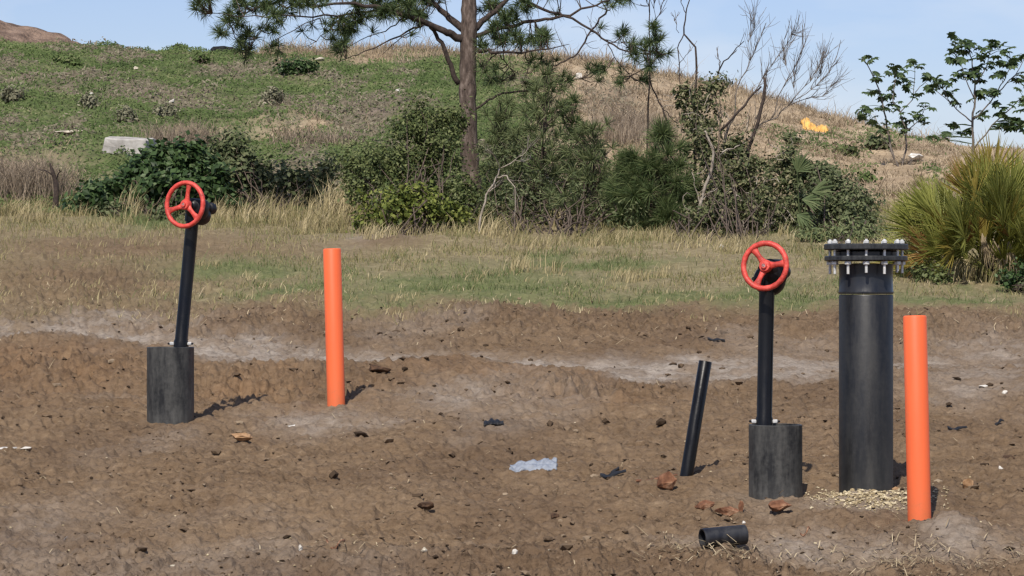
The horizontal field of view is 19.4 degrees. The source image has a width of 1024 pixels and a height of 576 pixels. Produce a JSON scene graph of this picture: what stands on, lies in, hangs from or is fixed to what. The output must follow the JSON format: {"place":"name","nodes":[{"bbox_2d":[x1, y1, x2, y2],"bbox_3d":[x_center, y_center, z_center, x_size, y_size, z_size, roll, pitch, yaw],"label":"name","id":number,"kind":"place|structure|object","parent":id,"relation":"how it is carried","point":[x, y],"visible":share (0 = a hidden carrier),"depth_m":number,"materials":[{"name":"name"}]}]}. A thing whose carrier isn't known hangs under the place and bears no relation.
{"place":"outdoors","nodes":[
{"label":"outdoors","id":0,"kind":"place"},
{"bbox_2d":[0,20,79,44],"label":"terrain mound","id":1,"kind":"object","parent":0,"point":[11,32],"visible":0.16,"depth_m":69.30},
{"bbox_2d":[0,41,1023,575],"bbox_3d":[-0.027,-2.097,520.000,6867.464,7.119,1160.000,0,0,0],"label":"ground","id":2,"kind":"structure","parent":0,"point":[586,377],"depth_m":19.41,"materials":[{"name":"brown soil"}]},
{"bbox_2d":[0,82,28,102],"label":"hill shrub","id":3,"kind":"object","parent":2,"relation":"on","point":[8,94],"visible":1,"depth_m":52.79,"materials":[{"name":"grey plant"}]},
{"bbox_2d":[38,163,60,207],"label":"dark snag","id":4,"kind":"object","parent":2,"relation":"on","point":[56,189],"visible":0.92,"depth_m":42.37,"materials":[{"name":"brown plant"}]},
{"bbox_2d":[0,138,105,203],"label":"dry brush","id":5,"kind":"object","parent":2,"relation":"on","point":[23,182],"visible":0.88,"depth_m":43.33,"materials":[{"name":"beige plant"}]},
{"bbox_2d":[53,51,83,65],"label":"hill shrub","id":6,"kind":"object","parent":2,"relation":"on","point":[70,61],"visible":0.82,"depth_m":60.99,"materials":[{"name":"green plant"}]},
{"bbox_2d":[55,130,82,134],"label":"concrete slab","id":7,"kind":"structure","parent":2,"relation":"on","point":[68,132],"depth_m":49.18,"materials":[{"name":"stone"}]},
{"bbox_2d":[74,92,102,109],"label":"hill shrub","id":8,"kind":"object","parent":2,"relation":"on","point":[89,100],"visible":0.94,"depth_m":53.00,"materials":[{"name":"grey plant"}]},
{"bbox_2d":[109,102,140,123],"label":"hill shrub","id":9,"kind":"object","parent":2,"relation":"on","point":[127,111],"visible":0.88,"depth_m":50.74,"materials":[{"name":"grey plant"}]},
{"bbox_2d":[102,136,156,155],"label":"concrete block","id":10,"kind":"object","parent":2,"relation":"on","point":[111,144],"depth_m":47.26,"materials":[{"name":"grey concrete"}]},
{"bbox_2d":[92,196,184,220],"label":"leafy weed","id":11,"kind":"object","parent":2,"relation":"on","point":[162,213],"visible":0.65,"depth_m":39.87,"materials":[{"name":"green plant"}]},
{"bbox_2d":[58,130,245,216],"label":"leafy bush","id":12,"kind":"object","parent":2,"relation":"on","point":[163,167],"visible":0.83,"depth_m":40.93,"materials":[{"name":"green plant"}]},
{"bbox_2d":[147,99,183,118],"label":"hill shrub","id":13,"kind":"object","parent":2,"relation":"on","point":[164,110],"visible":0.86,"depth_m":52.05,"materials":[{"name":"grey plant"}]},
{"bbox_2d":[123,112,237,147],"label":"dry brush","id":14,"kind":"object","parent":2,"relation":"on","point":[171,135],"visible":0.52,"depth_m":48.67,"materials":[{"name":"brown plant"}]},
{"bbox_2d":[147,180,216,424],"bbox_3d":[-2.087,0.139,18.901,0.429,1.627,0.362,0,0,0],"label":"valve stand","id":15,"kind":"object","parent":2,"relation":"on","point":[170,385],"visible":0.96,"depth_m":18.82,"materials":[{"name":"metal"}]},
{"bbox_2d":[189,50,214,64],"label":"hill shrub","id":16,"kind":"object","parent":2,"relation":"on","point":[199,58],"visible":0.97,"depth_m":60.73,"materials":[{"name":"green plant"}]},
{"bbox_2d":[210,46,234,53],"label":"scrap heap","id":17,"kind":"object","parent":2,"relation":"on","point":[214,48],"visible":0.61,"depth_m":65.51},
{"bbox_2d":[232,433,252,440],"bbox_3d":[-1.604,0.886,17.837,0.131,0.055,0.082,0,0,0],"label":"rock","id":18,"kind":"object","parent":2,"relation":"on","point":[242,436],"visible":1,"depth_m":17.81,"materials":[{"name":"stone"}]},
{"bbox_2d":[259,84,287,104],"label":"hill shrub","id":19,"kind":"object","parent":2,"relation":"on","point":[272,92],"visible":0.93,"depth_m":54.06,"materials":[{"name":"grey plant"}]},
{"bbox_2d":[206,121,342,210],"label":"leafy bush","id":20,"kind":"object","parent":2,"relation":"on","point":[250,176],"visible":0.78,"depth_m":41.99,"materials":[{"name":"green plant"}]},
{"bbox_2d":[269,54,319,75],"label":"hill shrub","id":21,"kind":"object","parent":2,"relation":"on","point":[298,66],"visible":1,"depth_m":58.53,"materials":[{"name":"green plant"}]},
{"bbox_2d":[259,121,366,150],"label":"dry brush","id":22,"kind":"object","parent":2,"relation":"on","point":[320,139],"visible":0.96,"depth_m":48.00,"materials":[{"name":"beige plant"}]},
{"bbox_2d":[0,36,665,208],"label":"withered weeds","id":23,"kind":"object","parent":2,"relation":"on","point":[278,104],"visible":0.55,"depth_m":54.97,"materials":[{"name":"brown plant"}]},
{"bbox_2d":[323,248,344,406],"bbox_3d":[-1.161,0.354,19.638,0.151,1.227,0.118,0,0,0],"label":"marker post","id":24,"kind":"object","parent":2,"relation":"on","point":[334,340],"visible":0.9,"depth_m":19.59,"materials":[{"name":"orange plastic"}]},
{"bbox_2d":[326,538,344,548],"bbox_3d":[-0.837,1.207,14.161,0.087,0.046,0.204,0,0,0],"label":"leaf shred","id":25,"kind":"object","parent":2,"relation":"on","point":[341,540],"visible":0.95,"depth_m":14.15,"materials":[{"name":"brown plant"}]},
{"bbox_2d":[368,364,390,372],"bbox_3d":[-0.919,0.564,20.924,0.151,0.069,0.116,0,0,-17],"label":"soil clod","id":26,"kind":"object","parent":2,"relation":"on","point":[376,368],"visible":1,"depth_m":20.89,"materials":[{"name":"brown soil"}]},
{"bbox_2d":[326,87,492,232],"bbox_3d":[-1.330,-1.583,38.151,2.177,2.002,1.827,0,0,0],"label":"leafy bush","id":27,"kind":"object","parent":2,"relation":"on","point":[426,157],"visible":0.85,"depth_m":38.25,"materials":[{"name":"green plant"}]},
{"bbox_2d":[343,171,482,234],"bbox_3d":[-1.242,-0.994,37.111,1.241,0.908,1.429,0,0,37],"label":"leafy bush","id":28,"kind":"object","parent":2,"relation":"on","point":[429,208],"visible":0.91,"depth_m":36.92,"materials":[{"name":"green plant"}]},
{"bbox_2d":[417,501,433,509],"bbox_3d":[-0.438,1.101,15.156,0.089,0.048,0.061,0,0,0],"label":"soil clod","id":29,"kind":"object","parent":2,"relation":"on","point":[428,505],"visible":1,"depth_m":15.14,"materials":[{"name":"brown soil"}]},
{"bbox_2d":[187,0,676,213],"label":"pine tree","id":30,"kind":"object","parent":2,"relation":"on","point":[468,26],"visible":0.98,"depth_m":39.88,"materials":[{"name":"green plant"}]},
{"bbox_2d":[483,418,503,425],"bbox_3d":[-0.113,0.822,18.417,0.123,0.043,0.145,0,0,0],"label":"black scrap","id":31,"kind":"object","parent":2,"relation":"on","point":[492,421],"visible":1,"depth_m":18.40,"materials":[{"name":"black plastic"}]},
{"bbox_2d":[9,421,993,569],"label":"stone chips","id":32,"kind":"object","parent":2,"relation":"on","point":[859,494],"visible":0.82,"depth_m":15.41,"materials":[{"name":"grey stone"}]},
{"bbox_2d":[474,93,537,204],"bbox_3d":[-0.077,-1.758,39.416,0.956,1.680,0.822,0,0,0],"label":"young pine","id":33,"kind":"object","parent":2,"relation":"on","point":[496,126],"visible":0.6,"depth_m":39.34,"materials":[{"name":"green plant"}]},
{"bbox_2d":[478,134,539,231],"bbox_3d":[-0.060,-1.240,36.559,0.828,1.281,0.432,0,0,-27],"label":"forked dead shrub","id":34,"kind":"object","parent":2,"relation":"on","point":[492,185],"visible":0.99,"depth_m":36.59,"materials":[{"name":"grey wood"}]},
{"bbox_2d":[0,36,1023,212],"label":"green weeds","id":35,"kind":"object","parent":2,"relation":"on","point":[36,52],"visible":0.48,"depth_m":54.72,"materials":[{"name":"green plant"}]},
{"bbox_2d":[0,26,1023,212],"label":"tan grass","id":36,"kind":"structure","parent":2,"relation":"on","point":[837,119],"depth_m":58.32,"materials":[{"name":"beige plant"}]},
{"bbox_2d":[0,172,1023,320],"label":"tall dry grass","id":37,"kind":"structure","parent":2,"relation":"on","point":[329,203],"depth_m":35.41,"materials":[{"name":"plant"}]},
{"bbox_2d":[0,178,1023,324],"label":"turf grass","id":38,"kind":"structure","parent":2,"relation":"on","point":[455,232],"depth_m":34.86,"materials":[{"name":"green plant"}]},
{"bbox_2d":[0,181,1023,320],"bbox_3d":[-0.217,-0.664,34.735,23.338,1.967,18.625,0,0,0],"label":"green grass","id":39,"kind":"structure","parent":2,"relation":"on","point":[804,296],"depth_m":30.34,"materials":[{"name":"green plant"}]},
{"bbox_2d":[0,293,1023,575],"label":"soil crumbs","id":40,"kind":"object","parent":2,"relation":"on","point":[564,547],"visible":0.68,"depth_m":16.31,"materials":[{"name":"brown soil"}]},
{"bbox_2d":[0,271,1023,575],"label":"straw litter","id":41,"kind":"object","parent":2,"relation":"on","point":[896,559],"visible":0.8,"depth_m":14.15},
{"bbox_2d":[509,457,557,471],"bbox_3d":[0.122,1.000,16.909,0.276,0.077,0.406,0,0,0],"label":"plastic bag","id":42,"kind":"object","parent":2,"relation":"on","point":[547,464],"visible":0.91,"depth_m":16.84,"materials":[{"name":"grey plastic"}]},
{"bbox_2d":[490,62,581,214],"bbox_3d":[0.344,-1.866,38.585,1.371,2.121,0.970,0,0,0],"label":"young pine","id":43,"kind":"object","parent":2,"relation":"on","point":[545,99],"visible":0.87,"depth_m":38.53,"materials":[{"name":"green plant"}]},
{"bbox_2d":[550,513,558,518],"bbox_3d":[0.214,1.139,14.992,0.044,0.032,0.029,0,0,0],"label":"soil clod","id":44,"kind":"object","parent":2,"relation":"on","point":[554,515],"visible":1,"depth_m":14.99,"materials":[{"name":"brown soil"}]},
{"bbox_2d":[467,130,656,235],"bbox_3d":[0.473,-1.364,37.882,2.064,1.519,2.827,0,0,-19],"label":"leafy bush","id":45,"kind":"object","parent":2,"relation":"on","point":[519,210],"visible":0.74,"depth_m":37.80,"materials":[{"name":"green plant"}]},
{"bbox_2d":[471,127,656,236],"bbox_3d":[0.652,-1.299,38.056,2.547,1.609,3.287,0,0,0],"label":"leafy bush","id":46,"kind":"object","parent":2,"relation":"on","point":[568,217],"visible":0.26,"depth_m":38.73,"materials":[{"name":"green plant"}]},
{"bbox_2d":[549,89,603,208],"bbox_3d":[0.844,-1.720,38.985,0.855,1.777,0.615,0,0,21],"label":"young pine","id":47,"kind":"object","parent":2,"relation":"on","point":[572,117],"visible":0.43,"depth_m":38.96,"materials":[{"name":"green plant"}]},
{"bbox_2d":[575,73,581,78],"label":"white scrap","id":48,"kind":"object","parent":2,"relation":"on","point":[578,74],"visible":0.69,"depth_m":58.54,"materials":[{"name":"white"}]},
{"bbox_2d":[532,113,635,227],"bbox_3d":[0.999,-1.394,37.788,1.494,1.679,0.902,0,0,0],"label":"leafy bush","id":49,"kind":"object","parent":2,"relation":"on","point":[587,176],"visible":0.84,"depth_m":37.76,"materials":[{"name":"green plant"}]},
{"bbox_2d":[600,469,625,477],"bbox_3d":[0.549,1.014,16.360,0.049,0.042,0.240,0,0,42],"label":"black scrap","id":50,"kind":"object","parent":2,"relation":"on","point":[614,473],"visible":1,"depth_m":16.36,"materials":[{"name":"black plastic"}]},
{"bbox_2d":[577,96,691,148],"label":"dry brush","id":51,"kind":"object","parent":2,"relation":"on","point":[629,130],"visible":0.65,"depth_m":49.76,"materials":[{"name":"beige plant"}]},
{"bbox_2d":[634,0,666,156],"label":"bare sapling","id":52,"kind":"object","parent":2,"relation":"on","point":[650,58],"visible":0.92,"depth_m":39.79,"materials":[{"name":"grey plant"}]},
{"bbox_2d":[595,111,707,231],"bbox_3d":[1.758,-1.342,37.368,1.493,1.758,0.981,0,0,0],"label":"young pine","id":53,"kind":"object","parent":2,"relation":"on","point":[631,169],"visible":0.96,"depth_m":37.30,"materials":[{"name":"green plant"}]},
{"bbox_2d":[636,474,677,481],"bbox_3d":[0.774,1.023,16.167,0.302,0.037,0.039,0,0,-37],"label":"wood strip","id":54,"kind":"object","parent":2,"relation":"on","point":[639,480],"visible":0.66,"depth_m":16.17,"materials":[{"name":"brown wood"}]},
{"bbox_2d":[649,75,681,154],"bbox_3d":[2.072,-1.829,39.583,0.538,1.955,0.216,0,0,-38],"label":"leaning bare limb","id":55,"kind":"object","parent":2,"relation":"on","point":[663,110],"visible":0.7,"depth_m":39.49,"materials":[{"name":"grey plant"}]},
{"bbox_2d":[657,471,676,489],"bbox_3d":[0.811,1.013,15.765,0.086,0.103,0.085,0,0,-31],"label":"rock","id":56,"kind":"object","parent":2,"relation":"on","point":[667,480],"visible":1,"depth_m":15.74,"materials":[{"name":"brown stone"}]},
{"bbox_2d":[680,360,711,475],"bbox_3d":[1.000,0.790,16.504,0.217,0.784,0.072,0,0,-25],"label":"pipe stake","id":57,"kind":"object","parent":2,"relation":"on","point":[695,418],"visible":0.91,"depth_m":16.48,"materials":[{"name":"black plastic"}]},
{"bbox_2d":[624,141,769,241],"bbox_3d":[2.387,-1.146,37.015,2.116,1.566,3.895,0,0,0],"label":"leafy bush","id":58,"kind":"object","parent":2,"relation":"on","point":[689,221],"visible":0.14,"depth_m":36.46,"materials":[{"name":"green plant"}]},
{"bbox_2d":[695,500,713,509],"bbox_3d":[0.972,1.095,15.111,0.082,0.057,0.090,0,0,-32],"label":"clay lump","id":59,"kind":"object","parent":2,"relation":"on","point":[703,504],"visible":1,"depth_m":15.08,"materials":[{"name":"orange soil"}]},
{"bbox_2d":[671,0,743,174],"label":"bare stem tree","id":60,"kind":"object","parent":2,"relation":"on","point":[696,71],"visible":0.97,"depth_m":38.79,"materials":[{"name":"grey plant"}]},
{"bbox_2d":[692,131,739,215],"bbox_3d":[2.528,-1.284,37.197,0.603,1.343,0.066,0,0,0],"label":"pale stump limb","id":61,"kind":"object","parent":2,"relation":"on","point":[707,179],"visible":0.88,"depth_m":37.19,"materials":[{"name":"grey wood"}]},
{"bbox_2d":[707,337,724,340],"bbox_3d":[1.611,0.402,23.573,0.151,0.029,0.099,0,0,16],"label":"black scrap","id":62,"kind":"object","parent":2,"relation":"on","point":[716,339],"visible":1,"depth_m":23.57,"materials":[{"name":"black plastic"}]},
{"bbox_2d":[698,525,748,547],"bbox_3d":[0.983,1.155,13.944,0.219,0.105,0.093,0,0,-19],"label":"pipe offcut","id":63,"kind":"object","parent":2,"relation":"on","point":[739,534],"visible":0.99,"depth_m":13.91,"materials":[{"name":"black plastic"}]},
{"bbox_2d":[715,506,738,515],"bbox_3d":[1.076,1.119,15.051,0.128,0.050,0.075,0,0,0],"label":"clay lump","id":64,"kind":"object","parent":2,"relation":"on","point":[729,510],"visible":1,"depth_m":15.02,"materials":[{"name":"orange soil"}]},
{"bbox_2d":[656,70,813,241],"bbox_3d":[2.822,-1.601,37.022,2.002,2.390,3.387,0,0,0],"label":"vine tangle","id":65,"kind":"object","parent":2,"relation":"on","point":[754,207],"visible":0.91,"depth_m":37.52,"materials":[{"name":"green plant"}]},
{"bbox_2d":[738,500,743,511],"bbox_3d":[1.157,1.106,15.128,0.023,0.072,0.025,0,0,39],"label":"clay lump","id":66,"kind":"object","parent":2,"relation":"on","point":[740,505],"visible":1,"depth_m":15.12,"materials":[{"name":"orange soil"}]},
{"bbox_2d":[719,77,766,189],"bbox_3d":[2.970,-1.693,38.024,0.638,1.952,0.302,0,0,-28],"label":"dead snag","id":67,"kind":"object","parent":2,"relation":"on","point":[759,113],"visible":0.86,"depth_m":37.99,"materials":[{"name":"wood"}]},
{"bbox_2d":[741,241,801,499],"bbox_3d":[1.382,0.482,15.728,0.280,1.459,0.334,0,0,26],"label":"valve stand","id":68,"kind":"object","parent":2,"relation":"on","point":[775,457],"visible":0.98,"depth_m":15.63,"materials":[{"name":"metal"}]},
{"bbox_2d":[768,499,791,511],"bbox_3d":[1.341,1.089,15.022,0.123,0.062,0.100,0,0,0],"label":"rock","id":69,"kind":"object","parent":2,"relation":"on","point":[778,505],"visible":1,"depth_m":14.99,"materials":[{"name":"red stone"}]},
{"bbox_2d":[712,0,849,200],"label":"dead tree","id":70,"kind":"object","parent":2,"relation":"on","point":[822,60],"visible":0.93,"depth_m":38.48,"materials":[{"name":"grey wood"}]},
{"bbox_2d":[779,131,804,143],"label":"hill shrub","id":71,"kind":"object","parent":2,"relation":"on","point":[789,136],"visible":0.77,"depth_m":52.69,"materials":[{"name":"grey plant"}]},
{"bbox_2d":[800,526,810,536],"bbox_3d":[1.419,1.172,14.454,0.056,0.051,0.146,0,0,0],"label":"leaf shred","id":72,"kind":"object","parent":2,"relation":"on","point":[804,534],"visible":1,"depth_m":14.43,"materials":[{"name":"brown plant"}]},
{"bbox_2d":[799,117,828,131],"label":"yellow sheet","id":73,"kind":"object","parent":2,"relation":"on","point":[809,124],"visible":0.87,"depth_m":56.93,"materials":[{"name":"plastic"}]},
{"bbox_2d":[791,150,837,231],"bbox_3d":[3.661,-1.173,36.516,0.557,1.023,0.330,0,0,36],"label":"fan palm","id":74,"kind":"object","parent":2,"relation":"on","point":[819,190],"visible":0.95,"depth_m":36.52,"materials":[{"name":"green plant"}]},
{"bbox_2d":[780,146,888,232],"bbox_3d":[4.023,-1.183,37.395,1.483,1.227,1.825,0,0,0],"label":"leafy bush","id":75,"kind":"object","parent":2,"relation":"on","point":[849,199],"visible":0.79,"depth_m":37.15,"materials":[{"name":"green plant"}]},
{"bbox_2d":[787,206,897,245],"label":"leafy weed","id":76,"kind":"object","parent":2,"relation":"on","point":[842,232],"visible":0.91,"depth_m":35.33,"materials":[{"name":"green leaf"},{"name":"brown twig"}]},
{"bbox_2d":[829,139,862,158],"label":"hill shrub","id":77,"kind":"object","parent":2,"relation":"on","point":[848,150],"visible":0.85,"depth_m":52.69,"materials":[{"name":"green plant"}]},
{"bbox_2d":[853,105,869,123],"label":"hill shrub","id":78,"kind":"object","parent":2,"relation":"on","point":[859,112],"visible":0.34,"depth_m":66.01,"materials":[{"name":"green plant"}]},
{"bbox_2d":[824,239,907,492],"bbox_3d":[1.870,0.485,15.846,0.444,1.482,0.444,0,0,0],"label":"flanged pipe","id":79,"kind":"object","parent":2,"relation":"on","point":[865,291],"visible":0.99,"depth_m":15.72,"materials":[{"name":"metal"}]},
{"bbox_2d":[853,169,882,182],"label":"hill shrub","id":80,"kind":"object","parent":2,"relation":"on","point":[865,175],"visible":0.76,"depth_m":48.02,"materials":[{"name":"green plant"}]},
{"bbox_2d":[857,132,895,150],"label":"hill shrub","id":81,"kind":"object","parent":2,"relation":"on","point":[877,143],"visible":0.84,"depth_m":54.01,"materials":[{"name":"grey plant"}]},
{"bbox_2d":[857,55,938,166],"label":"castor plant","id":82,"kind":"object","parent":2,"relation":"on","point":[901,76],"visible":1,"depth_m":49.98,"materials":[{"name":"green plant"}]},
{"bbox_2d":[908,153,923,160],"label":"white scrap","id":83,"kind":"object","parent":2,"relation":"on","point":[914,156],"visible":0.83,"depth_m":53.27,"materials":[{"name":"white plastic"}]},
{"bbox_2d":[903,315,930,520],"bbox_3d":[2.011,0.748,14.875,0.144,1.226,0.116,0,0,0],"label":"marker post","id":84,"kind":"object","parent":2,"relation":"on","point":[917,418],"visible":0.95,"depth_m":14.82,"materials":[{"name":"orange plastic"}]},
{"bbox_2d":[901,259,959,284],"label":"leafy weed","id":85,"kind":"object","parent":2,"relation":"on","point":[919,273],"visible":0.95,"depth_m":29.12,"materials":[{"name":"green plant"}]},
{"bbox_2d":[873,129,1023,281],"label":"palmetto","id":86,"kind":"object","parent":2,"relation":"on","point":[946,224],"visible":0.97,"depth_m":29.47,"materials":[{"name":"green plant"}]},
{"bbox_2d":[947,426,966,429],"bbox_3d":[2.709,0.855,18.303,0.036,0.032,0.214,0,0,-30],"label":"black scrap","id":87,"kind":"object","parent":2,"relation":"on","point":[958,427],"visible":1,"depth_m":18.28,"materials":[{"name":"black plastic"}]},
{"bbox_2d":[962,479,973,487],"bbox_3d":[2.409,1.043,15.832,0.063,0.078,0.074,0,0,12],"label":"rock","id":88,"kind":"object","parent":2,"relation":"on","point":[967,482],"visible":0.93,"depth_m":15.81,"materials":[{"name":"stone"}]},
{"bbox_2d":[915,31,1023,160],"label":"castor plant","id":89,"kind":"object","parent":2,"relation":"on","point":[975,72],"visible":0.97,"depth_m":44.95,"materials":[{"name":"green plant"}]},
{"bbox_2d":[993,254,1023,294],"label":"leafy weed","id":90,"kind":"object","parent":2,"relation":"on","point":[1015,279],"visible":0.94,"depth_m":28.55,"materials":[{"name":"green plant"}]},
{"bbox_2d":[1013,84,1023,128],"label":"castor plant","id":91,"kind":"object","parent":2,"relation":"on","point":[1021,123],"visible":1,"depth_m":44.08,"materials":[{"name":"green plant"}]},
{"bbox_2d":[0,0,1023,147],"label":"sky","id":92,"kind":"structure","parent":0,"point":[895,32],"materials":[{"name":"blue"}]}
]}

